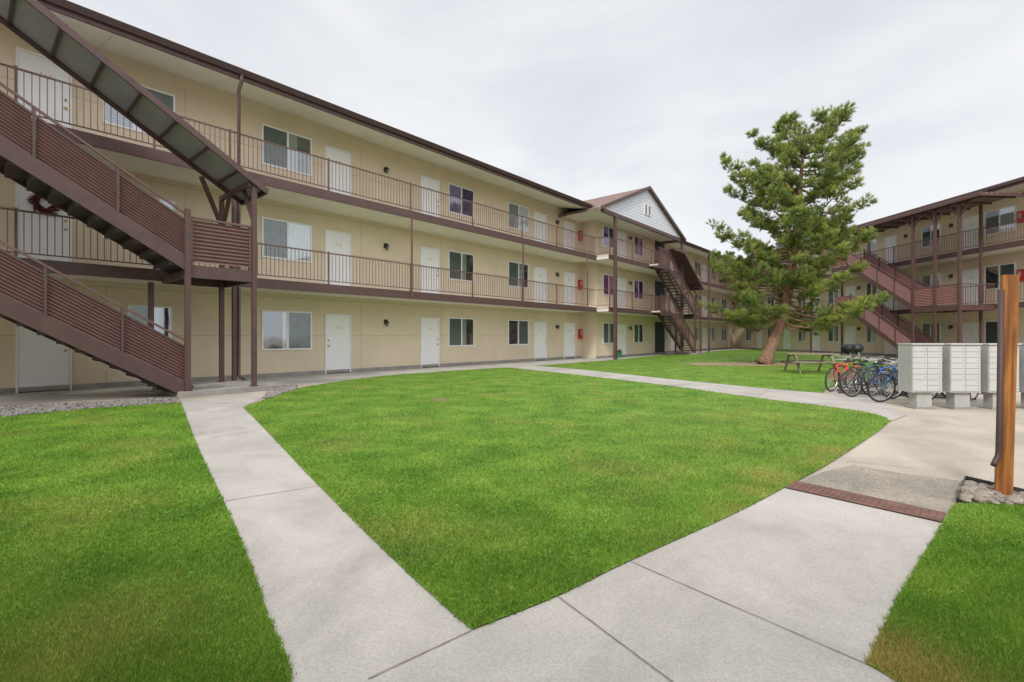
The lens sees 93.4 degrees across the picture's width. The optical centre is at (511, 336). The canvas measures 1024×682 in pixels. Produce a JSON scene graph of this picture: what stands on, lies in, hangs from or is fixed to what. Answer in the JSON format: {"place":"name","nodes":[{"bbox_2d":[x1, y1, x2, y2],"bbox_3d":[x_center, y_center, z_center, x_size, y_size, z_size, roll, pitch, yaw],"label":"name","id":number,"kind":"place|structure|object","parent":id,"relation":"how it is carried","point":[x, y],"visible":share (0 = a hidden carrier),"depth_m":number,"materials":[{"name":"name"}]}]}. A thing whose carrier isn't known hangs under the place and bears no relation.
{"place":"outdoors","nodes":[
{"label":"outdoors","id":0,"kind":"place"},
{"bbox_2d":[0,403,290,681],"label":"lawn","id":1,"kind":"structure","parent":0,"point":[142,409],"depth_m":3.79,"materials":[{"name":"green plant"}]},
{"bbox_2d":[16,351,1023,666],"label":"ground","id":2,"kind":"structure","parent":0,"point":[938,441],"depth_m":5.85,"materials":[{"name":"concrete"}]},
{"bbox_2d":[0,397,179,416],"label":"gravel","id":3,"kind":"structure","parent":2,"relation":"on","point":[21,409],"depth_m":8.77,"materials":[{"name":"grey gravel"}]},
{"bbox_2d":[0,0,269,392],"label":"staircase","id":4,"kind":"structure","parent":2,"relation":"on","point":[47,162],"depth_m":9.59,"materials":[{"name":"brown wood"}]},
{"bbox_2d":[152,380,273,397],"bbox_3d":[-7.110,1.255,11.472,2.180,0.170,1.900,0,0,41],"label":"concrete step","id":5,"kind":"object","parent":2,"relation":"on","point":[199,389],"visible":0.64,"depth_m":11.00,"materials":[{"name":"grey concrete"}]},
{"bbox_2d":[0,0,744,393],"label":"apartment building","id":6,"kind":"structure","parent":2,"relation":"on","point":[382,246],"depth_m":16.35,"materials":[{"name":"paint"}]},
{"bbox_2d":[26,194,60,216],"bbox_3d":[-10.823,-3.096,11.167,0.150,0.606,0.625,0,0,41],"label":"wreath","id":7,"kind":"object","parent":6,"relation":"hanging from","point":[37,206],"visible":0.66,"depth_m":11.09,"materials":[{"name":"red plant"}]},
{"bbox_2d":[15,324,71,392],"bbox_3d":[-10.871,0.265,11.216,0.097,2.050,0.940,0,0,41],"label":"door","id":8,"kind":"structure","parent":6,"relation":"in","point":[39,361],"depth_m":11.16,"materials":[{"name":"white paint"}]},
{"bbox_2d":[15,182,71,261],"bbox_3d":[-10.871,-2.615,11.216,0.097,2.050,0.940,0,0,41],"label":"door","id":9,"kind":"structure","parent":6,"relation":"in","point":[21,194],"depth_m":11.18,"materials":[{"name":"white paint"}]},
{"bbox_2d":[15,47,71,128],"bbox_3d":[-10.871,-5.495,11.216,0.097,2.050,0.940,0,0,41],"label":"door","id":10,"kind":"structure","parent":6,"relation":"in","point":[24,59],"depth_m":11.22,"materials":[{"name":"white paint"}]},
{"bbox_2d":[102,191,174,238],"bbox_3d":[-9.704,-3.065,12.596,0.050,1.250,1.529,0,0,41],"label":"window","id":11,"kind":"structure","parent":6,"relation":"in","point":[160,199],"depth_m":13.03,"materials":[{"name":"glass"}]},
{"bbox_2d":[102,85,174,134],"bbox_3d":[-9.704,-5.945,12.596,0.050,1.250,1.529,0,0,41],"label":"window","id":12,"kind":"structure","parent":6,"relation":"in","point":[168,99],"depth_m":12.41,"materials":[{"name":"grey glass"}]},
{"bbox_2d":[128,305,171,337],"bbox_3d":[-9.563,-0.335,12.756,0.050,0.950,0.947,0,0,41],"label":"window","id":13,"kind":"structure","parent":6,"relation":"in","point":[162,314],"depth_m":12.89,"materials":[{"name":"glass"}]},
{"bbox_2d":[261,310,311,349],"bbox_3d":[-7.202,-0.185,15.477,0.050,1.250,1.596,0,0,41],"label":"window","id":14,"kind":"structure","parent":6,"relation":"in","point":[280,330],"depth_m":15.45,"materials":[{"name":"grey glass"}]},
{"bbox_2d":[261,217,311,262],"bbox_3d":[-7.202,-3.065,15.477,0.050,1.250,1.596,0,0,41],"label":"window","id":15,"kind":"structure","parent":6,"relation":"in","point":[278,232],"depth_m":15.43,"materials":[{"name":"grey glass"}]},
{"bbox_2d":[261,123,311,176],"bbox_3d":[-7.202,-5.945,15.477,0.050,1.250,1.596,0,0,41],"label":"window","id":16,"kind":"structure","parent":6,"relation":"in","point":[285,159],"depth_m":15.43,"materials":[{"name":"grey glass"}]},
{"bbox_2d":[325,314,350,373],"bbox_3d":[-6.040,0.265,16.778,0.097,2.050,0.961,0,0,41],"label":"door","id":17,"kind":"structure","parent":6,"relation":"in","point":[337,326],"depth_m":16.77,"materials":[{"name":"white paint"}]},
{"bbox_2d":[325,229,350,285],"bbox_3d":[-6.056,-2.615,16.792,0.055,2.050,0.961,0,0,41],"label":"door","id":18,"kind":"structure","parent":6,"relation":"in","point":[336,242],"depth_m":16.79,"materials":[{"name":"white paint"}]},
{"bbox_2d":[325,145,350,195],"bbox_3d":[-6.056,-5.495,16.792,0.055,2.050,0.961,0,0,41],"label":"door","id":19,"kind":"structure","parent":6,"relation":"in","point":[335,154],"depth_m":16.79,"materials":[{"name":"white paint"}]},
{"bbox_2d":[420,317,439,367],"bbox_3d":[-3.363,0.265,19.857,0.097,2.050,0.981,0,0,41],"label":"door","id":20,"kind":"structure","parent":6,"relation":"in","point":[429,327],"depth_m":19.85,"materials":[{"name":"white paint"}]},
{"bbox_2d":[420,246,439,293],"bbox_3d":[-3.363,-2.615,19.857,0.097,2.050,0.981,0,0,41],"label":"door","id":21,"kind":"structure","parent":6,"relation":"in","point":[430,257],"depth_m":19.85,"materials":[{"name":"white paint"}]},
{"bbox_2d":[420,175,439,216],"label":"door","id":22,"kind":"structure","parent":6,"relation":"in","point":[426,182],"depth_m":19.85,"materials":[{"name":"white paint"}]},
{"bbox_2d":[448,317,473,345],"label":"window","id":23,"kind":"structure","parent":6,"relation":"in","point":[460,330],"depth_m":21.16,"materials":[{"name":"glass"}]},
{"bbox_2d":[448,250,473,281],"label":"window","id":24,"kind":"structure","parent":6,"relation":"in","point":[460,261],"depth_m":21.17,"materials":[{"name":"glass"}]},
{"bbox_2d":[448,183,473,217],"bbox_3d":[-2.226,-5.945,21.206,0.050,1.250,1.531,0,0,41],"label":"window","id":25,"kind":"structure","parent":6,"relation":"in","point":[455,190],"depth_m":21.18,"materials":[{"name":"glass"}]},
{"bbox_2d":[508,320,528,344],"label":"window","id":26,"kind":"structure","parent":6,"relation":"in","point":[518,330],"depth_m":24.11,"materials":[{"name":"grey glass"}]},
{"bbox_2d":[508,261,528,288],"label":"window","id":27,"kind":"structure","parent":6,"relation":"in","point":[514,268],"depth_m":24.09,"materials":[{"name":"grey glass"}]},
{"bbox_2d":[508,202,528,231],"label":"window","id":28,"kind":"structure","parent":6,"relation":"in","point":[517,209],"depth_m":24.08,"materials":[{"name":"grey glass"}]},
{"bbox_2d":[534,322,546,360],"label":"door","id":29,"kind":"structure","parent":6,"relation":"in","point":[540,328],"depth_m":25.49,"materials":[{"name":"white paint"}]},
{"bbox_2d":[534,266,546,302],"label":"door","id":30,"kind":"structure","parent":6,"relation":"in","point":[540,274],"depth_m":25.49,"materials":[{"name":"white paint"}]},
{"bbox_2d":[534,211,546,242],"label":"door","id":31,"kind":"structure","parent":6,"relation":"in","point":[538,216],"depth_m":25.49,"materials":[{"name":"white paint"}]},
{"bbox_2d":[564,323,574,358],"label":"door","id":32,"kind":"structure","parent":6,"relation":"in","point":[569,328],"depth_m":27.53,"materials":[{"name":"white paint"}]},
{"bbox_2d":[564,272,574,304],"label":"door","id":33,"kind":"structure","parent":6,"relation":"in","point":[569,278],"depth_m":27.53,"materials":[{"name":"white paint"}]},
{"bbox_2d":[564,220,574,249],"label":"door","id":34,"kind":"structure","parent":6,"relation":"in","point":[567,225],"depth_m":27.53,"materials":[{"name":"white paint"}]},
{"bbox_2d":[603,322,612,343],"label":"window","id":35,"kind":"structure","parent":6,"relation":"in","point":[607,327],"depth_m":28.81,"materials":[{"name":"grey glass"}]},
{"bbox_2d":[603,274,612,295],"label":"window","id":36,"kind":"structure","parent":6,"relation":"in","point":[607,279],"depth_m":28.81,"materials":[{"name":"purple glass"}]},
{"bbox_2d":[603,225,612,248],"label":"window","id":37,"kind":"structure","parent":6,"relation":"in","point":[607,230],"depth_m":28.81,"materials":[{"name":"glass"}]},
{"bbox_2d":[617,324,625,356],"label":"door","id":38,"kind":"structure","parent":6,"relation":"in","point":[621,328],"depth_m":30.10,"materials":[{"name":"white paint"}]},
{"bbox_2d":[617,277,625,307],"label":"door","id":39,"kind":"structure","parent":6,"relation":"in","point":[621,282],"depth_m":30.00,"materials":[{"name":"white paint"}]},
{"bbox_2d":[617,230,625,257],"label":"door","id":40,"kind":"structure","parent":6,"relation":"in","point":[620,235],"depth_m":30.00,"materials":[{"name":"white paint"}]},
{"bbox_2d":[634,324,642,342],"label":"window","id":41,"kind":"structure","parent":6,"relation":"in","point":[638,328],"depth_m":31.83,"materials":[{"name":"glass"}]},
{"bbox_2d":[634,280,642,299],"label":"window","id":42,"kind":"structure","parent":6,"relation":"in","point":[638,285],"depth_m":31.83,"materials":[{"name":"glass"}]},
{"bbox_2d":[634,235,642,256],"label":"window","id":43,"kind":"structure","parent":6,"relation":"in","point":[637,240],"depth_m":31.77,"materials":[{"name":"glass"}]},
{"bbox_2d":[670,327,674,350],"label":"door","id":44,"kind":"structure","parent":6,"relation":"in","point":[672,344],"depth_m":38.53,"materials":[{"name":"white paint"}]},
{"bbox_2d":[703,328,706,349],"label":"door","id":45,"kind":"structure","parent":6,"relation":"in","point":[704,329],"depth_m":44.17,"materials":[{"name":"white paint"}]},
{"bbox_2d":[0,348,748,405],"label":"walkway","id":46,"kind":"structure","parent":2,"relation":"on","point":[42,397],"depth_m":14.00,"materials":[{"name":"concrete"}]},
{"bbox_2d":[649,247,703,352],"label":"staircase","id":47,"kind":"structure","parent":46,"relation":"on","point":[691,280],"depth_m":32.85,"materials":[{"name":"brown metal"}]},
{"bbox_2d":[825,357,857,391],"bbox_3d":[7.742,0.888,11.299,1.445,0.782,0.499,0,5,-30],"label":"bicycle","id":48,"kind":"object","parent":2,"relation":"on","point":[836,369],"visible":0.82,"depth_m":11.18,"materials":[{"name":"metal"}]},
{"bbox_2d":[833,356,869,387],"bbox_3d":[8.468,0.890,11.987,1.445,0.782,0.499,0,-7,-22],"label":"bicycle","id":49,"kind":"object","parent":2,"relation":"on","point":[856,366],"visible":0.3,"depth_m":11.91,"materials":[{"name":"metal"}]},
{"bbox_2d":[853,356,890,390],"bbox_3d":[8.430,0.890,11.242,1.445,0.782,0.499,0,7,-24],"label":"bicycle","id":50,"kind":"object","parent":2,"relation":"on","point":[867,375],"visible":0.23,"depth_m":11.12,"materials":[{"name":"metal"}]},
{"bbox_2d":[734,176,1023,355],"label":"apartment building","id":51,"kind":"structure","parent":2,"relation":"on","point":[993,242],"depth_m":27.82,"materials":[{"name":"paint"}]},
{"bbox_2d":[757,328,761,349],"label":"door","id":52,"kind":"structure","parent":51,"relation":"in","point":[759,334],"depth_m":46.02,"materials":[{"name":"white paint"}]},
{"bbox_2d":[784,328,789,349],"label":"door","id":53,"kind":"structure","parent":51,"relation":"in","point":[786,331],"depth_m":41.98,"materials":[{"name":"white paint"}]},
{"bbox_2d":[798,328,805,341],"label":"window","id":54,"kind":"structure","parent":51,"relation":"in","point":[801,335],"depth_m":40.01,"materials":[{"name":"glass"}]},
{"bbox_2d":[812,330,819,352],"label":"door","id":55,"kind":"structure","parent":51,"relation":"in","point":[815,339],"depth_m":38.26,"materials":[{"name":"white paint"}]},
{"bbox_2d":[828,325,838,341],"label":"window","id":56,"kind":"structure","parent":51,"relation":"in","point":[833,336],"depth_m":36.34,"materials":[{"name":"glass"}]},
{"bbox_2d":[828,288,838,303],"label":"window","id":57,"kind":"structure","parent":51,"relation":"in","point":[830,297],"depth_m":36.41,"materials":[{"name":"grey glass"}]},
{"bbox_2d":[845,326,855,353],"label":"door","id":58,"kind":"structure","parent":51,"relation":"in","point":[850,331],"depth_m":34.76,"materials":[{"name":"white paint"}]},
{"bbox_2d":[845,285,855,298],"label":"door","id":59,"kind":"structure","parent":51,"relation":"in","point":[849,290],"depth_m":34.76,"materials":[{"name":"white paint"}]},
{"bbox_2d":[866,326,876,342],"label":"window","id":60,"kind":"structure","parent":51,"relation":"in","point":[871,337],"depth_m":33.01,"materials":[{"name":"grey glass"}]},
{"bbox_2d":[866,283,876,296],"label":"window","id":61,"kind":"structure","parent":51,"relation":"in","point":[870,289],"depth_m":33.01,"materials":[{"name":"grey glass"}]},
{"bbox_2d":[866,239,876,256],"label":"window","id":62,"kind":"structure","parent":51,"relation":"in","point":[872,246],"depth_m":32.84,"materials":[{"name":"white paint"}]},
{"bbox_2d":[885,340,896,355],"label":"door","id":63,"kind":"structure","parent":51,"relation":"in","point":[889,349],"depth_m":31.47,"materials":[{"name":"white paint"}]},
{"bbox_2d":[885,297,896,309],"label":"door","id":64,"kind":"structure","parent":51,"relation":"in","point":[890,299],"depth_m":31.39,"materials":[{"name":"white paint"}]},
{"bbox_2d":[885,235,896,263],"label":"door","id":65,"kind":"structure","parent":51,"relation":"in","point":[890,241],"depth_m":31.39,"materials":[{"name":"white paint"}]},
{"bbox_2d":[922,322,940,342],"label":"window","id":66,"kind":"structure","parent":51,"relation":"in","point":[926,327],"depth_m":28.56,"materials":[{"name":"glass"}]},
{"bbox_2d":[922,273,940,287],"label":"window","id":67,"kind":"structure","parent":51,"relation":"in","point":[928,279],"depth_m":28.60,"materials":[{"name":"grey glass"}]},
{"bbox_2d":[922,223,940,247],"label":"window","id":68,"kind":"structure","parent":51,"relation":"in","point":[927,232],"depth_m":28.69,"materials":[{"name":"glass"}]},
{"bbox_2d":[962,322,978,342],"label":"door","id":69,"kind":"structure","parent":51,"relation":"in","point":[970,330],"depth_m":26.29,"materials":[{"name":"white paint"}]},
{"bbox_2d":[962,268,978,304],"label":"door","id":70,"kind":"structure","parent":51,"relation":"in","point":[972,275],"depth_m":26.29,"materials":[{"name":"white paint"}]},
{"bbox_2d":[962,215,978,249],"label":"door","id":71,"kind":"structure","parent":51,"relation":"in","point":[969,223],"depth_m":26.29,"materials":[{"name":"white paint"}]},
{"bbox_2d":[984,321,996,342],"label":"window","id":72,"kind":"structure","parent":51,"relation":"in","point":[990,327],"depth_m":25.27,"materials":[{"name":"black glass"}]},
{"bbox_2d":[984,262,1015,289],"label":"window","id":73,"kind":"structure","parent":51,"relation":"in","point":[992,274],"depth_m":24.99,"materials":[{"name":"black glass"}]},
{"bbox_2d":[984,205,1015,235],"bbox_3d":[25.111,-5.945,24.818,0.050,1.250,1.474,0,0,-4],"label":"window","id":74,"kind":"structure","parent":51,"relation":"in","point":[1006,214],"depth_m":24.79,"materials":[{"name":"grey glass"}]},
{"bbox_2d":[1017,211,1023,222],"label":"extinguisher cabinet","id":75,"kind":"object","parent":51,"relation":"attached to","point":[1020,214],"visible":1,"depth_m":23.75,"materials":[{"name":"red metal"}]},
{"bbox_2d":[799,465,961,513],"bbox_3d":[3.285,1.285,4.241,1.198,0.001,1.003,0,0,-39],"label":"aggregate patch","id":76,"kind":"object","parent":2,"relation":"on","point":[937,494],"visible":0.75,"depth_m":4.15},
{"bbox_2d":[860,359,905,395],"bbox_3d":[8.043,0.888,10.369,1.445,0.782,0.499,0,-3,-16],"label":"bicycle","id":77,"kind":"object","parent":2,"relation":"on","point":[873,382],"visible":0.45,"depth_m":10.27,"materials":[{"name":"metal"}]},
{"bbox_2d":[873,358,897,389],"bbox_3d":[9.017,0.890,11.407,1.445,0.782,0.499,0,-7,-20],"label":"bicycle","id":78,"kind":"object","parent":2,"relation":"on","point":[888,369],"visible":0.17,"depth_m":11.34,"materials":[{"name":"metal"}]},
{"bbox_2d":[867,360,938,401],"bbox_3d":[7.561,0.890,9.298,1.445,0.782,0.499,0,7,-2],"label":"bicycle","id":79,"kind":"object","parent":2,"relation":"on","point":[891,377],"visible":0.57,"depth_m":9.28,"materials":[{"name":"metal"}]},
{"bbox_2d":[837,372,975,399],"bbox_3d":[8.453,1.059,10.476,2.300,0.442,0.540,0,0,31],"label":"bike rack","id":80,"kind":"object","parent":2,"relation":"on","point":[839,390],"visible":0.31,"depth_m":10.72,"materials":[{"name":"black metal"}]},
{"bbox_2d":[881,359,934,398],"bbox_3d":[8.156,0.889,9.841,1.445,0.782,0.499,0,5,-10],"label":"bicycle","id":81,"kind":"object","parent":2,"relation":"on","point":[897,395],"visible":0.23,"depth_m":9.77,"materials":[{"name":"metal"}]},
{"bbox_2d":[897,343,943,408],"bbox_3d":[7.315,0.709,8.641,0.540,1.162,0.360,0,0,2],"label":"mailbox unit","id":82,"kind":"object","parent":2,"relation":"on","point":[920,373],"visible":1,"depth_m":8.49,"materials":[{"name":"grey metal"}]},
{"bbox_2d":[831,192,1023,348],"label":"staircase","id":83,"kind":"structure","parent":2,"relation":"on","point":[914,296],"depth_m":25.93,"materials":[{"name":"brown wood"}]},
{"bbox_2d":[941,343,982,409],"bbox_3d":[7.970,0.709,8.621,0.540,1.162,0.360,0,0,2],"label":"mailbox unit","id":84,"kind":"object","parent":2,"relation":"on","point":[961,372],"visible":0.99,"depth_m":8.47,"materials":[{"name":"grey metal"}]},
{"bbox_2d":[956,476,1023,502],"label":"bed edging","id":85,"kind":"object","parent":2,"relation":"on","point":[990,483],"visible":0.36,"depth_m":4.13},
{"bbox_2d":[978,343,1020,409],"bbox_3d":[8.625,0.709,8.601,0.540,1.162,0.360,0,0,2],"label":"mailbox unit","id":86,"kind":"object","parent":2,"relation":"on","point":[988,370],"visible":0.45,"depth_m":8.47,"materials":[{"name":"grey metal"}]},
{"bbox_2d":[994,274,1019,494],"bbox_3d":[3.975,0.400,3.875,0.100,1.780,0.100,2,1,40],"label":"timber post","id":87,"kind":"object","parent":2,"relation":"on","point":[1004,468],"visible":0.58,"depth_m":3.83,"materials":[{"name":"brown wood"}]},
{"bbox_2d":[990,290,1004,466],"bbox_3d":[3.872,0.336,3.845,0.095,1.412,0.055,1,0,0],"label":"downspout","id":88,"kind":"object","parent":87,"relation":"attached to","point":[1000,381],"visible":1,"depth_m":3.84,"materials":[{"name":"brown metal"}]},
{"bbox_2d":[1016,343,1023,408],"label":"mailbox unit","id":89,"kind":"object","parent":2,"relation":"on","point":[1021,368],"visible":0.39,"depth_m":8.55,"materials":[{"name":"grey metal"}]},
{"label":"gravel bed","id":90,"kind":"structure","parent":2,"relation":"on","visible":0},
{"bbox_2d":[263,384,297,398],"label":"gravel","id":91,"kind":"structure","parent":90,"relation":"on","point":[276,390],"depth_m":11.23,"materials":[{"name":"grey gravel"}]},
{"label":"gravel bed","id":92,"kind":"structure","parent":2,"relation":"on","visible":0},
{"bbox_2d":[971,492,991,497],"bbox_3d":[3.690,1.258,3.798,0.119,0.062,0.090,0,0,20],"label":"river stone","id":93,"kind":"object","parent":92,"relation":"on","point":[983,494],"visible":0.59,"depth_m":3.77,"materials":[{"name":"grey stone"}]},
{"bbox_2d":[957,480,1022,501],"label":"gravel","id":94,"kind":"structure","parent":92,"relation":"on","point":[1015,492],"depth_m":3.79,"materials":[{"name":"grey gravel"}]},
{"bbox_2d":[956,486,974,493],"bbox_3d":[3.691,1.258,3.920,0.121,0.074,0.074,0,0,44],"label":"river stone","id":95,"kind":"object","parent":94,"relation":"on","point":[967,489],"visible":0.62,"depth_m":3.90,"materials":[{"name":"grey stone"}]},
{"bbox_2d":[973,496,986,502],"bbox_3d":[3.614,1.263,3.728,0.073,0.053,0.078,0,0,0],"label":"river stone","id":96,"kind":"object","parent":94,"relation":"on","point":[979,499],"visible":0.94,"depth_m":3.71,"materials":[{"name":"grey stone"}]},
{"bbox_2d":[1002,495,1023,504],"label":"river stone","id":97,"kind":"object","parent":94,"relation":"on","point":[1017,500],"visible":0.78,"depth_m":3.66,"materials":[{"name":"grey stone"}]},
{"bbox_2d":[68,0,1023,258],"label":"sky","id":98,"kind":"structure","parent":0,"point":[583,100],"materials":[{"name":"white"}]},
{"bbox_2d":[180,396,939,681],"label":"path","id":99,"kind":"structure","parent":0,"point":[347,598],"depth_m":2.36,"materials":[{"name":"concrete"}]},
{"bbox_2d":[368,630,471,678],"bbox_3d":[-0.356,1.278,1.949,0.470,0.001,0.008,0,0,-39],"label":"path joint","id":100,"kind":"object","parent":99,"relation":"on","point":[419,654],"visible":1,"depth_m":1.94,"materials":[{"name":"grey concrete"}]},
{"bbox_2d":[558,596,672,681],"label":"path joint","id":101,"kind":"object","parent":99,"relation":"on","point":[618,641],"visible":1,"depth_m":2.01,"materials":[{"name":"grey concrete"}]},
{"bbox_2d":[631,561,866,663],"bbox_3d":[1.029,1.278,2.311,0.009,0.001,1.124,0,0,-40],"label":"path joint","id":102,"kind":"object","parent":99,"relation":"on","point":[753,614],"visible":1,"depth_m":2.23,"materials":[{"name":"grey concrete"}]},
{"bbox_2d":[785,480,945,521],"bbox_3d":[2.729,1.274,3.780,0.280,0.004,1.015,0,0,-41],"label":"brick strip","id":103,"kind":"object","parent":99,"relation":"on","point":[908,509],"visible":1,"depth_m":3.72,"materials":[{"name":"brown brick"}]},
{"bbox_2d":[508,366,905,420],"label":"path","id":104,"kind":"structure","parent":0,"point":[860,402],"depth_m":10.78,"materials":[{"name":"concrete"}]},
{"bbox_2d":[839,359,895,396],"bbox_3d":[7.578,0.889,10.270,1.445,0.782,0.499,0,-6,-12],"label":"bicycle","id":105,"kind":"object","parent":104,"relation":"on","point":[851,382],"visible":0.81,"depth_m":10.21,"materials":[{"name":"metal"}]},
{"bbox_2d":[538,349,897,392],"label":"lawn","id":106,"kind":"structure","parent":0,"point":[644,361],"depth_m":19.05,"materials":[{"name":"green plant"}]},
{"bbox_2d":[0,350,1023,681],"bbox_3d":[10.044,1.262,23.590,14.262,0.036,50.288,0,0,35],"label":"grass","id":107,"kind":"structure","parent":106,"relation":"on","point":[94,668],"depth_m":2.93,"materials":[{"name":"green plant"}]},
{"bbox_2d":[683,362,806,365],"bbox_3d":[10.599,1.272,22.103,5.460,0.001,2.800,0,0,0],"label":"soil patch","id":108,"kind":"object","parent":106,"relation":"on","point":[736,363],"visible":0.82,"depth_m":21.67,"materials":[{"name":"brown soil"}]},
{"bbox_2d":[696,101,893,364],"bbox_3d":[12.789,-4.553,22.175,8.072,12.024,7.116,0,0,0],"label":"pine tree","id":109,"kind":"object","parent":106,"relation":"on","point":[767,185],"visible":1,"depth_m":21.05,"materials":[{"name":"green plant"}]},
{"bbox_2d":[775,353,842,373],"bbox_3d":[10.432,0.950,16.901,1.656,0.702,1.564,0,0,8],"label":"picnic table","id":110,"kind":"object","parent":106,"relation":"on","point":[820,362],"visible":0.93,"depth_m":16.70,"materials":[{"name":"brown wood"}]},
{"bbox_2d":[840,342,854,362],"bbox_3d":[16.303,0.797,23.385,0.606,0.993,0.630,0,0,0],"label":"kettle grill","id":111,"kind":"object","parent":106,"relation":"on","point":[846,348],"visible":0.97,"depth_m":23.23,"materials":[{"name":"black metal"}]},
{"bbox_2d":[851,342,863,358],"bbox_3d":[17.153,0.797,23.985,0.606,0.993,0.630,0,0,0],"label":"kettle grill","id":112,"kind":"object","parent":106,"relation":"on","point":[859,348],"visible":0.69,"depth_m":23.78,"materials":[{"name":"black metal"}]},
{"bbox_2d":[867,503,1023,681],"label":"lawn","id":113,"kind":"structure","parent":0,"point":[951,535],"depth_m":2.57,"materials":[{"name":"green plant"}]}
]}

